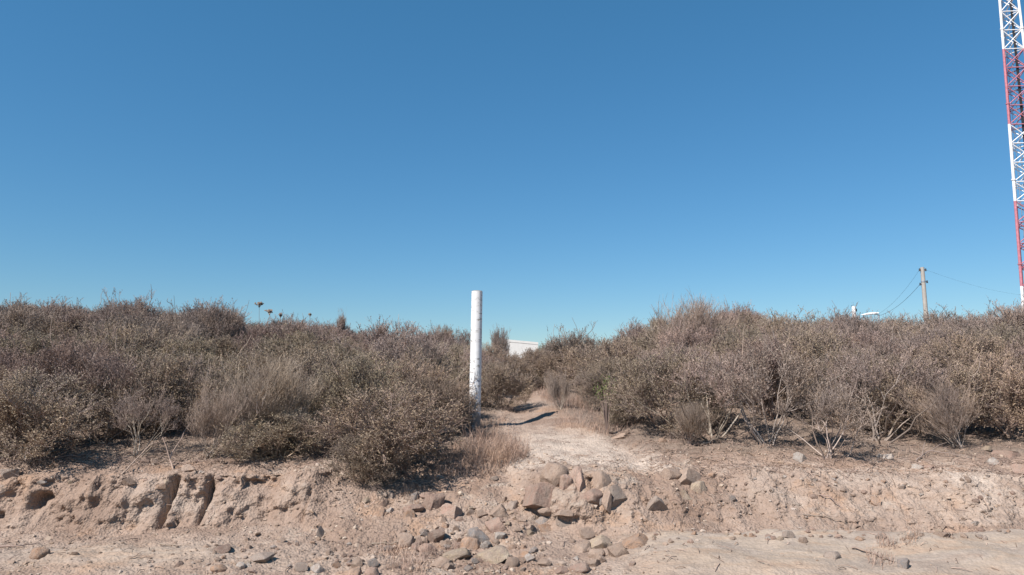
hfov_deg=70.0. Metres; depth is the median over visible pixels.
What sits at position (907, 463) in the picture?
stone
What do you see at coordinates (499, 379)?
shrub
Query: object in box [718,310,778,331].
shrub
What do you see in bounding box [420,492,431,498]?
stone
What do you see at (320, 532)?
stone
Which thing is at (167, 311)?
shrub
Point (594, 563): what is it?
stone
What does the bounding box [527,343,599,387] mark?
shrub
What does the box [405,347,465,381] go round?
shrub
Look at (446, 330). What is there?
shrub
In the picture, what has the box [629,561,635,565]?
stone
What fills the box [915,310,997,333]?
shrub
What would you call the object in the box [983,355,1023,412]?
shrub
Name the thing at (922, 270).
utility pole
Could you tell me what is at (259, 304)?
dried flower
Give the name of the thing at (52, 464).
stone
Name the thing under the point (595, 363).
shrub
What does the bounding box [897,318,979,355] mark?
shrub
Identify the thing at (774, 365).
shrub
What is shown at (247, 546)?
stone
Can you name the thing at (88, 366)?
shrub
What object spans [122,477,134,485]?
stone
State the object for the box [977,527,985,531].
stone
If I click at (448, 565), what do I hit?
stone
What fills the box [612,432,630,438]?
stone
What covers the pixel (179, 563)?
stone
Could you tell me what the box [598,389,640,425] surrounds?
shrub
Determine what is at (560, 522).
boulder
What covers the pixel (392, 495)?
stone
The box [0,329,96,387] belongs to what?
shrub
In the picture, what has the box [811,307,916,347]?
shrub
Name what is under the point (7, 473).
stone
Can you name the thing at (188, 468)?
stone
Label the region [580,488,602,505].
boulder
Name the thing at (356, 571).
stone
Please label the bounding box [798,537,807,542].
stone
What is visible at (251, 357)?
shrub
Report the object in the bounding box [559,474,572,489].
boulder
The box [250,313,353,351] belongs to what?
shrub
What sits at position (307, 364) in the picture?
shrub
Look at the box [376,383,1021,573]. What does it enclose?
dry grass
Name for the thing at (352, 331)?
shrub
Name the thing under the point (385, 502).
stone
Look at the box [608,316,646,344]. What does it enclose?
shrub
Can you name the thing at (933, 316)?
shrub
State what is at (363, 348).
shrub
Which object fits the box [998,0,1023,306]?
radio tower
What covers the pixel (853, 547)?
stick
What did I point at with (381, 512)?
stone
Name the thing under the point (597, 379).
shrub
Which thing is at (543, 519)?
boulder
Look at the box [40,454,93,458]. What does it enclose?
stick
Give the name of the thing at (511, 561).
stone
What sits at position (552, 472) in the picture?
boulder
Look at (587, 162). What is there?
sky
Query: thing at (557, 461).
bare dirt path
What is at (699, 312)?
shrub
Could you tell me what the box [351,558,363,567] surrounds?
stone
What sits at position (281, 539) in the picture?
stone
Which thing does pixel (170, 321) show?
shrub
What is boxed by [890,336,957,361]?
shrub
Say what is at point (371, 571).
stone
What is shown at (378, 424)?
shrub
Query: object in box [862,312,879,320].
street lamp
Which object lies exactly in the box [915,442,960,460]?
stick
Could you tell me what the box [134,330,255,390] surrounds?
shrub
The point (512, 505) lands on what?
stone
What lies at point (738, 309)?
shrub
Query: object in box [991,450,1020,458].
stone
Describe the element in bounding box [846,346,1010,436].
shrub
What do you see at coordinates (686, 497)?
boulder
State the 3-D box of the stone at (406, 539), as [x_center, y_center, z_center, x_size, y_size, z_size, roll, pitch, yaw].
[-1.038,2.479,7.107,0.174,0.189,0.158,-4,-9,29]
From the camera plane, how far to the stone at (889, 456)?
9.05 m
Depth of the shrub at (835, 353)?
10.88 m
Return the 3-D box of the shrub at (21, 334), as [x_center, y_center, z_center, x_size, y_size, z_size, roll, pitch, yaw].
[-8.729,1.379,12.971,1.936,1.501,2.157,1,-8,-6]
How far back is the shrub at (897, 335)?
15.12 m
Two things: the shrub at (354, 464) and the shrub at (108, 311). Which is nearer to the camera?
the shrub at (354, 464)
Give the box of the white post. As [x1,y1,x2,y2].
[469,290,482,428]
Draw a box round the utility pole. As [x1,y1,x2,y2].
[919,267,927,321]
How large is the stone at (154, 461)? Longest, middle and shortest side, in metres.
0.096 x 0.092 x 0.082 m
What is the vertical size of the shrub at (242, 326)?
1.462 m
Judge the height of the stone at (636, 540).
0.168 m
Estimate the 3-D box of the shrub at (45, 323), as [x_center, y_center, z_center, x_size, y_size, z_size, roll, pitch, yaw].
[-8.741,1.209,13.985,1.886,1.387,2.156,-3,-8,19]
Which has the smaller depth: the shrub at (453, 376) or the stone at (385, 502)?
the stone at (385, 502)
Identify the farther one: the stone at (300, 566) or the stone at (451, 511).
the stone at (451, 511)
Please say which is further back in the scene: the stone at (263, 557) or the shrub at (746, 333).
the shrub at (746, 333)
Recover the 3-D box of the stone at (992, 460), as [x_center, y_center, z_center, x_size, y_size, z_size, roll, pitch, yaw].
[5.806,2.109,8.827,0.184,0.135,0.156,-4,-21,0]
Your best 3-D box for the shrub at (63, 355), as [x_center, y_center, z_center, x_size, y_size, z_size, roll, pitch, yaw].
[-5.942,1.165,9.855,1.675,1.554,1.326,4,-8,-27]
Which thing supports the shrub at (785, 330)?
on the ground at (116, 500)
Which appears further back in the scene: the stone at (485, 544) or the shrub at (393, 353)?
the shrub at (393, 353)
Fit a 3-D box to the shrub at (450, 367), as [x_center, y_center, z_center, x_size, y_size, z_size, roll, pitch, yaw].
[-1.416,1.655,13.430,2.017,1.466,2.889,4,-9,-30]
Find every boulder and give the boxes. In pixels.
[522,481,554,508]
[535,515,548,523]
[537,507,551,515]
[537,524,551,531]
[539,462,568,486]
[555,509,573,516]
[555,517,570,526]
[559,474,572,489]
[570,466,584,491]
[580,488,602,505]
[590,470,611,489]
[602,488,612,512]
[609,484,627,507]
[646,496,667,510]
[660,468,680,479]
[678,467,701,484]
[683,494,691,499]
[690,481,706,493]
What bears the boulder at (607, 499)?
on the ground at (116, 500)
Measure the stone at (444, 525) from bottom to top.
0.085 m
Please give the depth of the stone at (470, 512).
7.67 m
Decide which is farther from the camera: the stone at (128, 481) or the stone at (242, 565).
the stone at (128, 481)
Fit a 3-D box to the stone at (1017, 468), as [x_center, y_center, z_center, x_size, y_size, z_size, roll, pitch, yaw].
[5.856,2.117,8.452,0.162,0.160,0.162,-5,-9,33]
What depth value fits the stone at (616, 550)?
6.59 m
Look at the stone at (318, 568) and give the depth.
6.21 m
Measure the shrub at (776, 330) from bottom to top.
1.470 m
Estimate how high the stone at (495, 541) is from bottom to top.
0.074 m
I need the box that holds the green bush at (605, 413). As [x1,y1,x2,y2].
[592,373,615,430]
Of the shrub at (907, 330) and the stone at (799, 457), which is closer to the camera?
the stone at (799, 457)
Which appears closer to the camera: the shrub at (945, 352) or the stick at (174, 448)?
the stick at (174, 448)
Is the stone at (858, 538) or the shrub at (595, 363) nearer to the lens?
the stone at (858, 538)
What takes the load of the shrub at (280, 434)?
on the ground at (116, 500)
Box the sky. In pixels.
[0,0,1023,381]
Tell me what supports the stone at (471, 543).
on the ground at (116, 500)
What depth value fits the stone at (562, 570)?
6.16 m
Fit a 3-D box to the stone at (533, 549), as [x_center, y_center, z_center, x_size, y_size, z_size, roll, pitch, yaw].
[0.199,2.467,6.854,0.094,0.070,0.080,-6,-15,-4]
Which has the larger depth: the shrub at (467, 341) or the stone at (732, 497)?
the shrub at (467, 341)
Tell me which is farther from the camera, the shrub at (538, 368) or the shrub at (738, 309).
the shrub at (738, 309)
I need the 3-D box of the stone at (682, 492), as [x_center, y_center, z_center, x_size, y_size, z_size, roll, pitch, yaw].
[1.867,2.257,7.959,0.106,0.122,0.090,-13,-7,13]
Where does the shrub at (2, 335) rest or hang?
on the ground at (116, 500)
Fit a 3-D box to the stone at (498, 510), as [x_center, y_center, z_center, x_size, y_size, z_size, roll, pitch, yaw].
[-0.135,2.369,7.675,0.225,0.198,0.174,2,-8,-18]
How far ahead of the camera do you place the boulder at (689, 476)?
8.21 m
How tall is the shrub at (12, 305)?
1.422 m
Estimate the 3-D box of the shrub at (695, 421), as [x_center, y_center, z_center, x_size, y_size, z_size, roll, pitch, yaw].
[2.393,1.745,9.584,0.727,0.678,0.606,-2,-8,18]
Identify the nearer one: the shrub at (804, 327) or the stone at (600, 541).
the stone at (600, 541)
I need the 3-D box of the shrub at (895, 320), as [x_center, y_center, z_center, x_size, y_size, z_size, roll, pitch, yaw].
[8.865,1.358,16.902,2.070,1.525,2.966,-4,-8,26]
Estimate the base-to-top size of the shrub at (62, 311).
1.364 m
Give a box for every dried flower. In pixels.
[254,301,263,307]
[264,309,272,325]
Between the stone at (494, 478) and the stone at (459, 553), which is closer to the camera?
the stone at (459, 553)
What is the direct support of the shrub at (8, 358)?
on the ground at (116, 500)
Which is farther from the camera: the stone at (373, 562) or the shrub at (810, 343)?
the shrub at (810, 343)
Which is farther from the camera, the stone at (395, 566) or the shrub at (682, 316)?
the shrub at (682, 316)
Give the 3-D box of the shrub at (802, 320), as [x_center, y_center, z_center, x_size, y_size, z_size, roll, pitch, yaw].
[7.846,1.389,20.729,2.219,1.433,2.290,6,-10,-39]
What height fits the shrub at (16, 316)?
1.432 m
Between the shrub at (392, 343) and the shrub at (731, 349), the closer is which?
the shrub at (731, 349)
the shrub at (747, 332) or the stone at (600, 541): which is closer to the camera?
the stone at (600, 541)
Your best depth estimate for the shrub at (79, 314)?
14.93 m
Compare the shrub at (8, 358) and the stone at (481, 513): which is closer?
the stone at (481, 513)
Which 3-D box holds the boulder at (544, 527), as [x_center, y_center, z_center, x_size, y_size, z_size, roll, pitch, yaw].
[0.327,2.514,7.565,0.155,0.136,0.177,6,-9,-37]
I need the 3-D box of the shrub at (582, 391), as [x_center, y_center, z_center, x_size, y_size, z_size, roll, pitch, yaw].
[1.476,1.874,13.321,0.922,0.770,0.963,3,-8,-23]
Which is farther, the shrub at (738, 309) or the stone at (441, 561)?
the shrub at (738, 309)
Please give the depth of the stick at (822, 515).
7.64 m
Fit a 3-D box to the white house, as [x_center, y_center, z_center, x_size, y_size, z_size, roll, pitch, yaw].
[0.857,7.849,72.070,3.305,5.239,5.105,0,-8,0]
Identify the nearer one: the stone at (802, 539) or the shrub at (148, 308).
the stone at (802, 539)
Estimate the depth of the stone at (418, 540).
7.09 m
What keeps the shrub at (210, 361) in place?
on the ground at (116, 500)
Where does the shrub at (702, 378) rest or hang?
on the ground at (116, 500)
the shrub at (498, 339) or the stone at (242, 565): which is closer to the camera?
the stone at (242, 565)
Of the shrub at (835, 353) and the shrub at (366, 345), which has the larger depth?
the shrub at (366, 345)
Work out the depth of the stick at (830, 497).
7.88 m
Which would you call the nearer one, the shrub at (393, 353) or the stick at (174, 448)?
the stick at (174, 448)
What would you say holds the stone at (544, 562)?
on the ground at (116, 500)
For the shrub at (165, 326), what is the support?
on the ground at (116, 500)
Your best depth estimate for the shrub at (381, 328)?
16.11 m
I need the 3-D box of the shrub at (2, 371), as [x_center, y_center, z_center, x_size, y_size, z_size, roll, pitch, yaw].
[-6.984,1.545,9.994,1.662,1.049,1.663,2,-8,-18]
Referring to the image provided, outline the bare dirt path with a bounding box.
[0,400,1023,574]
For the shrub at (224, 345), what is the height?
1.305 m
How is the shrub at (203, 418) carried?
on the ground at (116, 500)
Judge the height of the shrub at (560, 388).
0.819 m
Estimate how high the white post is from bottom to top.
2.279 m
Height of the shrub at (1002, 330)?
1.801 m
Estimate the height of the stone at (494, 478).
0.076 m
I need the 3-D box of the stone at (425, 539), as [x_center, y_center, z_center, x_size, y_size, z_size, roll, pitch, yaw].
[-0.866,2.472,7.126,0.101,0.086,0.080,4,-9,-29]
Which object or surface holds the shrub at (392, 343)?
on the ground at (116, 500)
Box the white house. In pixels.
[506,339,537,357]
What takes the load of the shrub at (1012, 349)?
on the ground at (116, 500)
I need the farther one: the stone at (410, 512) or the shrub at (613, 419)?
the shrub at (613, 419)
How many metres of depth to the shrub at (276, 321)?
19.28 m
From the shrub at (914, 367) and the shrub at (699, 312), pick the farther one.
the shrub at (699, 312)
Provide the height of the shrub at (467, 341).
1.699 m
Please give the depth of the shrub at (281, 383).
8.97 m
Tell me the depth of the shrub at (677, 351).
12.00 m
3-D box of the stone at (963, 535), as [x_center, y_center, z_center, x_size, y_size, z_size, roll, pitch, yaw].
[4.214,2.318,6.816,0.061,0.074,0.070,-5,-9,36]
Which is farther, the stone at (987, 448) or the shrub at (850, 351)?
the shrub at (850, 351)
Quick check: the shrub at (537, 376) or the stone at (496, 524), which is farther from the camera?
the shrub at (537, 376)
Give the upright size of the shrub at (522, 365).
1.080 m
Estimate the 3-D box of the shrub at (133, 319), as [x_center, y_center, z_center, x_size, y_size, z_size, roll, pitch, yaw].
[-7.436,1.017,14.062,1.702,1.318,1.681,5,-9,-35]
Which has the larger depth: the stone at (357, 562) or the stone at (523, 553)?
the stone at (523, 553)
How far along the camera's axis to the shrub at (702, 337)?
14.02 m
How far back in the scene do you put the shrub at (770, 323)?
16.96 m
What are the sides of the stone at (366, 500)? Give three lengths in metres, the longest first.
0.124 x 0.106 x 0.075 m
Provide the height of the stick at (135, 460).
0.413 m
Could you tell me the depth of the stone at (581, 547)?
6.88 m
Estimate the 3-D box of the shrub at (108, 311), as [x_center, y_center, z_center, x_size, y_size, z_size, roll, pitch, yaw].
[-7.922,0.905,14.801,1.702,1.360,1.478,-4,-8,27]
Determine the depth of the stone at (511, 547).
6.95 m
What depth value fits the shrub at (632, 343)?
17.30 m
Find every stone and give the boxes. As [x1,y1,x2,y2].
[0,469,19,478]
[29,546,49,559]
[37,480,46,484]
[49,461,57,467]
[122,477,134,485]
[138,456,150,462]
[150,458,158,464]
[155,483,166,489]
[174,561,183,566]
[181,464,195,472]
[210,564,226,572]
[214,544,230,553]
[236,562,245,568]
[244,544,251,548]
[248,552,275,562]
[277,537,284,542]
[294,562,307,571]
[310,563,325,573]
[316,525,324,537]
[332,561,340,567]
[346,566,361,574]
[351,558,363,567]
[361,497,370,502]
[364,567,378,574]
[367,558,378,567]
[377,508,385,516]
[379,499,389,506]
[388,492,395,498]
[388,562,396,567]
[396,532,414,547]
[403,504,423,511]
[403,509,415,518]
[410,491,418,500]
[411,542,419,551]
[415,538,422,544]
[419,543,436,551]
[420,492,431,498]
[420,531,428,536]
[421,537,427,543]
[423,493,445,509]
[427,527,444,542]
[430,556,452,568]
[440,503,461,518]
[440,516,446,523]
[441,522,448,528]
[442,548,471,559]
[443,562,454,569]
[444,538,450,544]
[455,516,463,521]
[460,536,480,549]
[463,565,472,571]
[466,509,474,515]
[467,527,489,542]
[471,558,477,563]
[474,546,509,563]
[476,509,487,517]
[480,541,490,548]
[485,517,506,532]
[489,503,509,517]
[490,476,497,480]
[492,538,499,544]
[495,532,505,539]
[505,556,519,566]
[506,500,517,509]
[507,545,516,549]
[520,551,530,557]
[525,553,535,562]
[526,525,533,529]
[527,529,535,535]
[528,547,537,552]
[537,558,551,566]
[554,566,567,573]
[569,562,590,572]
[572,540,590,552]
[579,527,594,538]
[587,559,599,566]
[588,548,605,557]
[589,534,611,548]
[595,554,605,562]
[607,543,628,557]
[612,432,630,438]
[622,532,647,548]
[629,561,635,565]
[680,490,687,496]
[708,472,715,477]
[729,495,735,500]
[782,531,794,537]
[792,452,806,461]
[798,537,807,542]
[809,494,817,498]
[823,551,840,558]
[855,536,863,540]
[871,496,880,505]
[875,533,885,538]
[882,454,893,458]
[897,558,909,568]
[903,461,911,468]
[911,464,923,469]
[933,531,950,536]
[960,532,967,537]
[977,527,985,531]
[981,445,991,451]
[986,457,998,464]
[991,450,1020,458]
[1010,464,1023,474]
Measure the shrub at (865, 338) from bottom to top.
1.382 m
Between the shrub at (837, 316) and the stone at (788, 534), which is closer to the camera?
the stone at (788, 534)
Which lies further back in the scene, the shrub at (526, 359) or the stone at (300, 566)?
the shrub at (526, 359)
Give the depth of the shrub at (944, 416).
9.46 m
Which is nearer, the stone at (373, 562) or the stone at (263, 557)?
the stone at (373, 562)
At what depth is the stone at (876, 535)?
6.83 m
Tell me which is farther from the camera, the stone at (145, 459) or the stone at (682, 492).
the stone at (145, 459)
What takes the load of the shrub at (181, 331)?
on the ground at (116, 500)
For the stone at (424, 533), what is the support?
on the ground at (116, 500)
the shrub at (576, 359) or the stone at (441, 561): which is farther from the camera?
the shrub at (576, 359)
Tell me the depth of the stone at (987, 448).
9.43 m
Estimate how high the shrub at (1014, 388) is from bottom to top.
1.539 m
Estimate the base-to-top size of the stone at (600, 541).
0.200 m
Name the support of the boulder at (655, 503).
on the ground at (116, 500)
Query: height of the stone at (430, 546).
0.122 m
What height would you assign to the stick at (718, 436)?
0.172 m
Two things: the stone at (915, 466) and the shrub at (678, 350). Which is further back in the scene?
the shrub at (678, 350)
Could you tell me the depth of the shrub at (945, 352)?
11.79 m
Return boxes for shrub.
[0,292,69,330]
[0,296,43,315]
[0,316,88,343]
[0,319,30,351]
[0,325,62,353]
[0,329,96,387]
[0,341,48,380]
[0,361,113,475]
[0,365,51,407]
[1,317,128,420]
[11,315,154,348]
[14,296,88,318]
[32,297,115,337]
[37,325,176,392]
[38,335,172,443]
[68,344,236,439]
[73,315,192,379]
[78,300,159,335]
[78,308,167,338]
[84,287,177,320]
[105,315,215,345]
[106,383,181,457]
[107,347,248,415]
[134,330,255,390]
[138,310,212,345]
[158,303,177,320]
[159,305,210,322]
[159,311,191,334]
[166,295,247,344]
[180,375,261,459]
[185,296,252,326]
[189,331,275,393]
[203,301,263,352]
[205,406,332,463]
[208,347,330,451]
[219,335,333,400]
[227,315,285,355]
[242,323,276,341]
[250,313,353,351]
[251,310,312,329]
[252,319,345,362]
[255,340,375,417]
[272,318,345,341]
[282,319,360,343]
[291,348,421,436]
[297,377,470,487]
[310,330,374,354]
[311,343,399,408]
[323,338,379,357]
[323,431,411,493]
[324,320,373,337]
[332,319,459,375]
[333,334,360,347]
[336,310,348,332]
[349,329,399,342]
[354,314,421,350]
[359,335,421,359]
[364,348,472,428]
[393,366,479,436]
[397,361,468,397]
[400,336,469,365]
[402,342,481,381]
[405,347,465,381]
[411,321,465,348]
[422,325,458,342]
[427,325,470,348]
[450,346,506,392]
[454,340,487,353]
[460,356,537,412]
[467,339,512,377]
[489,324,510,354]
[500,354,541,391]
[501,351,538,373]
[520,347,554,362]
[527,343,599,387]
[527,366,541,385]
[529,360,553,385]
[539,318,609,372]
[541,366,572,409]
[552,332,649,396]
[570,370,598,410]
[571,355,621,404]
[578,354,636,407]
[582,355,670,404]
[587,344,652,365]
[594,331,651,354]
[594,341,745,440]
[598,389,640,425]
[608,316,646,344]
[620,320,652,354]
[628,339,728,399]
[628,344,775,440]
[632,314,722,354]
[634,336,723,407]
[639,314,669,335]
[644,288,743,352]
[655,317,723,353]
[668,306,713,325]
[671,396,722,444]
[691,325,871,444]
[693,320,789,390]
[703,335,796,404]
[704,300,788,327]
[707,301,772,320]
[713,327,782,355]
[715,324,766,339]
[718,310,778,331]
[722,322,819,420]
[725,321,769,335]
[740,320,859,399]
[754,307,832,331]
[762,323,822,339]
[763,323,811,336]
[768,374,889,458]
[771,315,830,326]
[772,319,860,353]
[775,341,908,414]
[775,346,894,427]
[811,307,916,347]
[814,334,956,443]
[816,301,873,325]
[819,310,869,336]
[834,318,910,360]
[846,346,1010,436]
[855,327,934,381]
[858,308,923,326]
[867,314,922,358]
[877,358,946,390]
[884,322,948,353]
[890,319,976,357]
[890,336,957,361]
[894,373,988,448]
[896,304,991,334]
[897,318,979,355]
[897,324,1022,414]
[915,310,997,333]
[936,347,1023,438]
[948,314,1023,346]
[961,294,1023,330]
[972,320,1023,363]
[982,327,1023,398]
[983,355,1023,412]
[1006,320,1023,328]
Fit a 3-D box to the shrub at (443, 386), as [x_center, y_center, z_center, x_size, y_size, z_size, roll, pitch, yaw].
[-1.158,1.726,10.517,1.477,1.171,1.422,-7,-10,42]
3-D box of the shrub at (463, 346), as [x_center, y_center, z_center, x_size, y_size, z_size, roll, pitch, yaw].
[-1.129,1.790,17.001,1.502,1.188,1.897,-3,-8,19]
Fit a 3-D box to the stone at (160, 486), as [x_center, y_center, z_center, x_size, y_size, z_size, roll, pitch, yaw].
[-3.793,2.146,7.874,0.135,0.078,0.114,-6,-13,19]
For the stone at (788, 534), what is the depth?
6.91 m
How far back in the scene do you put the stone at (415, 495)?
7.97 m
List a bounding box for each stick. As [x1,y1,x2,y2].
[0,542,39,546]
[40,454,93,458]
[110,441,154,484]
[162,418,193,468]
[371,541,397,544]
[701,431,724,445]
[803,514,846,523]
[819,494,841,508]
[851,546,892,560]
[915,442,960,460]
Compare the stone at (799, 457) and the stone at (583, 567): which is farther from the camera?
the stone at (799, 457)
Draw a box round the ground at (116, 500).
[0,382,1023,574]
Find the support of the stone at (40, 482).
on the ground at (116, 500)
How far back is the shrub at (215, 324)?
14.82 m
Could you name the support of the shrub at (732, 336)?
on the ground at (116, 500)
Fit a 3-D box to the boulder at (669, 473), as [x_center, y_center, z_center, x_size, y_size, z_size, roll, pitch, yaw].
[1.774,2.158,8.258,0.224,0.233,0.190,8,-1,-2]
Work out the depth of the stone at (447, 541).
7.08 m
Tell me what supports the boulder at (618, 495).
on the ground at (116, 500)
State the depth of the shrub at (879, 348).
12.81 m
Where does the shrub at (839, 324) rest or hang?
on the ground at (116, 500)
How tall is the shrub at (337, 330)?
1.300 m
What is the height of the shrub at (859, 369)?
1.526 m
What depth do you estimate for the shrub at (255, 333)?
14.06 m
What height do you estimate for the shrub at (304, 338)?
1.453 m
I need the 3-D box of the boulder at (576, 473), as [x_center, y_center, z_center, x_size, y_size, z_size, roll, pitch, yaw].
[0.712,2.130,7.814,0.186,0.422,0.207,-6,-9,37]
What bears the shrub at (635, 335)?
on the ground at (116, 500)
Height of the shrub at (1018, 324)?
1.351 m
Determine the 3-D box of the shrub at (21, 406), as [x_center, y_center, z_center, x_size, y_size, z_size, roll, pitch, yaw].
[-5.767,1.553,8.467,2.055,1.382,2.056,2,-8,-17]
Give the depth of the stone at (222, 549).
6.62 m
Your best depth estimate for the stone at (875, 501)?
7.85 m
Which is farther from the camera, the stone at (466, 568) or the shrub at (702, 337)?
the shrub at (702, 337)
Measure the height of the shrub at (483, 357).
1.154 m
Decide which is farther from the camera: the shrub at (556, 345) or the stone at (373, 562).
the shrub at (556, 345)
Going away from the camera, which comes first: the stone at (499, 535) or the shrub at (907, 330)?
the stone at (499, 535)
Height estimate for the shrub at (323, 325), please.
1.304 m
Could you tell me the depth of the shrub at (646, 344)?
16.00 m
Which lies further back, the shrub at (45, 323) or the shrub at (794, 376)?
the shrub at (45, 323)
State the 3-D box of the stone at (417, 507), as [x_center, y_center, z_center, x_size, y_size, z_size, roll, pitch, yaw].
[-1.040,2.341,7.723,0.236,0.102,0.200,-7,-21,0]
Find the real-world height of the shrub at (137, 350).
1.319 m
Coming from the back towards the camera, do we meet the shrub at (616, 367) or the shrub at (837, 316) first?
the shrub at (837, 316)
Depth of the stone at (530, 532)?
7.33 m
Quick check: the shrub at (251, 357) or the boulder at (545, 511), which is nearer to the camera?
the boulder at (545, 511)
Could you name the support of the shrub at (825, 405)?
on the ground at (116, 500)
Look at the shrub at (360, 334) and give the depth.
19.13 m
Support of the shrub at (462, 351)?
on the ground at (116, 500)
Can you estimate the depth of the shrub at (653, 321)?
18.00 m
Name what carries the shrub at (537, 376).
on the ground at (116, 500)
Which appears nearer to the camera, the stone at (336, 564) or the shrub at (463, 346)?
the stone at (336, 564)
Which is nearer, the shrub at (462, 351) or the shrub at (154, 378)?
the shrub at (154, 378)
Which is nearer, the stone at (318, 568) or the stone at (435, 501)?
the stone at (318, 568)
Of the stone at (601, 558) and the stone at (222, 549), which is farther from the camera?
the stone at (222, 549)
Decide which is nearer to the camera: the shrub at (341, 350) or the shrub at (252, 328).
the shrub at (341, 350)
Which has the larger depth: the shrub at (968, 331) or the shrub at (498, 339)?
the shrub at (498, 339)
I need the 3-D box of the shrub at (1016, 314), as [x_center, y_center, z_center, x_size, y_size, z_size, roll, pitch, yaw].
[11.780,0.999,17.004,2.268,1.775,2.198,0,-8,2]
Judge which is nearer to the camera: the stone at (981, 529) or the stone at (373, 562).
the stone at (373, 562)
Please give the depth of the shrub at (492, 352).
15.30 m
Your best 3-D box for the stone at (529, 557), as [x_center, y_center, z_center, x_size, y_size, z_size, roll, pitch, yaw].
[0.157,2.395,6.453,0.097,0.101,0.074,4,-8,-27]
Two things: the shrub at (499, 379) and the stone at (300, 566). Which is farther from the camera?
the shrub at (499, 379)
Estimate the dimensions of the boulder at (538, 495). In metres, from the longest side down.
0.411 x 0.367 x 0.349 m
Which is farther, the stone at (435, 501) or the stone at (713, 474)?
the stone at (713, 474)
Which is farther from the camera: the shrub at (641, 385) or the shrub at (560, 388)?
the shrub at (560, 388)
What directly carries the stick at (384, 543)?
on the ground at (116, 500)
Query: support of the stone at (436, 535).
on the ground at (116, 500)
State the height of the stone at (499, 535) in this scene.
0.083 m
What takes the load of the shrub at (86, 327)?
on the ground at (116, 500)
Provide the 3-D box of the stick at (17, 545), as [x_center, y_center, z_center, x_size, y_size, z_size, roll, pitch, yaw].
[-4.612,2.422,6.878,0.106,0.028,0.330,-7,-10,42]
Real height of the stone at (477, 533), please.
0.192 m
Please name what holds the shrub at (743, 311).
on the ground at (116, 500)
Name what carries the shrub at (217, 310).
on the ground at (116, 500)
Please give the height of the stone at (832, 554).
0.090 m
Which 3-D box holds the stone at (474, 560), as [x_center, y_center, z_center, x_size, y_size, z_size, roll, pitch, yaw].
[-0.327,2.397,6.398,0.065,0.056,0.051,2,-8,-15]
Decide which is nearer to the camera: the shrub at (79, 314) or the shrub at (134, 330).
the shrub at (134, 330)
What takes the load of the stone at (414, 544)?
on the ground at (116, 500)
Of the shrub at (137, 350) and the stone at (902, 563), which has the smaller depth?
the stone at (902, 563)
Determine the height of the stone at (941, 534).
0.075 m
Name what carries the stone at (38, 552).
on the ground at (116, 500)
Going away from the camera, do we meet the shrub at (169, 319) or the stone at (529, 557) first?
the stone at (529, 557)
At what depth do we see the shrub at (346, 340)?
16.85 m
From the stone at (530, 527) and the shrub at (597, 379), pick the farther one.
the shrub at (597, 379)
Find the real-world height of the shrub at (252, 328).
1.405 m
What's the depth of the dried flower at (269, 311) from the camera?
19.05 m
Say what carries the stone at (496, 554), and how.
on the ground at (116, 500)
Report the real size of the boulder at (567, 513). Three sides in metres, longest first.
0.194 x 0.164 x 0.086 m
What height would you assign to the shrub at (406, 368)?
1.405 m
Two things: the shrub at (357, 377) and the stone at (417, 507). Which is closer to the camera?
the stone at (417, 507)
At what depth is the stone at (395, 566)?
6.27 m
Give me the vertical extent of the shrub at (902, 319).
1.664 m
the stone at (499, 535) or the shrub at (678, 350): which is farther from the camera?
the shrub at (678, 350)
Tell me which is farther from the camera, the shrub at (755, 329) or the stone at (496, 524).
the shrub at (755, 329)
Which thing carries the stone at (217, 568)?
on the ground at (116, 500)
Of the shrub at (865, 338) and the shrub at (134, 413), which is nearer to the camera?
the shrub at (134, 413)
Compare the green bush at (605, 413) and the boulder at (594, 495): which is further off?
the green bush at (605, 413)
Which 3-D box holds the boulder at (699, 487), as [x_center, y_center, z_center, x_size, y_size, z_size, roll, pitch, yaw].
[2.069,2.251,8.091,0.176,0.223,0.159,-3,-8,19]
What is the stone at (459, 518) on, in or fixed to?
on the ground at (116, 500)
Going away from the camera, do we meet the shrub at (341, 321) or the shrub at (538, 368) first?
the shrub at (538, 368)
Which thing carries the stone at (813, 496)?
on the ground at (116, 500)
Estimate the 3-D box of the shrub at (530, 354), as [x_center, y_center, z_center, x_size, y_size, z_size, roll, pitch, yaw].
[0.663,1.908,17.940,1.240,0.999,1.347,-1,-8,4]
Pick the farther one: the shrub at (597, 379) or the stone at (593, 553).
the shrub at (597, 379)
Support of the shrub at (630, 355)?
on the ground at (116, 500)
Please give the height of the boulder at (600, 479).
0.295 m
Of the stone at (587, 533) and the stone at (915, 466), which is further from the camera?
the stone at (915, 466)
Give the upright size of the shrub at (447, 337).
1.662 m
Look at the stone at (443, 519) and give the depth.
7.48 m

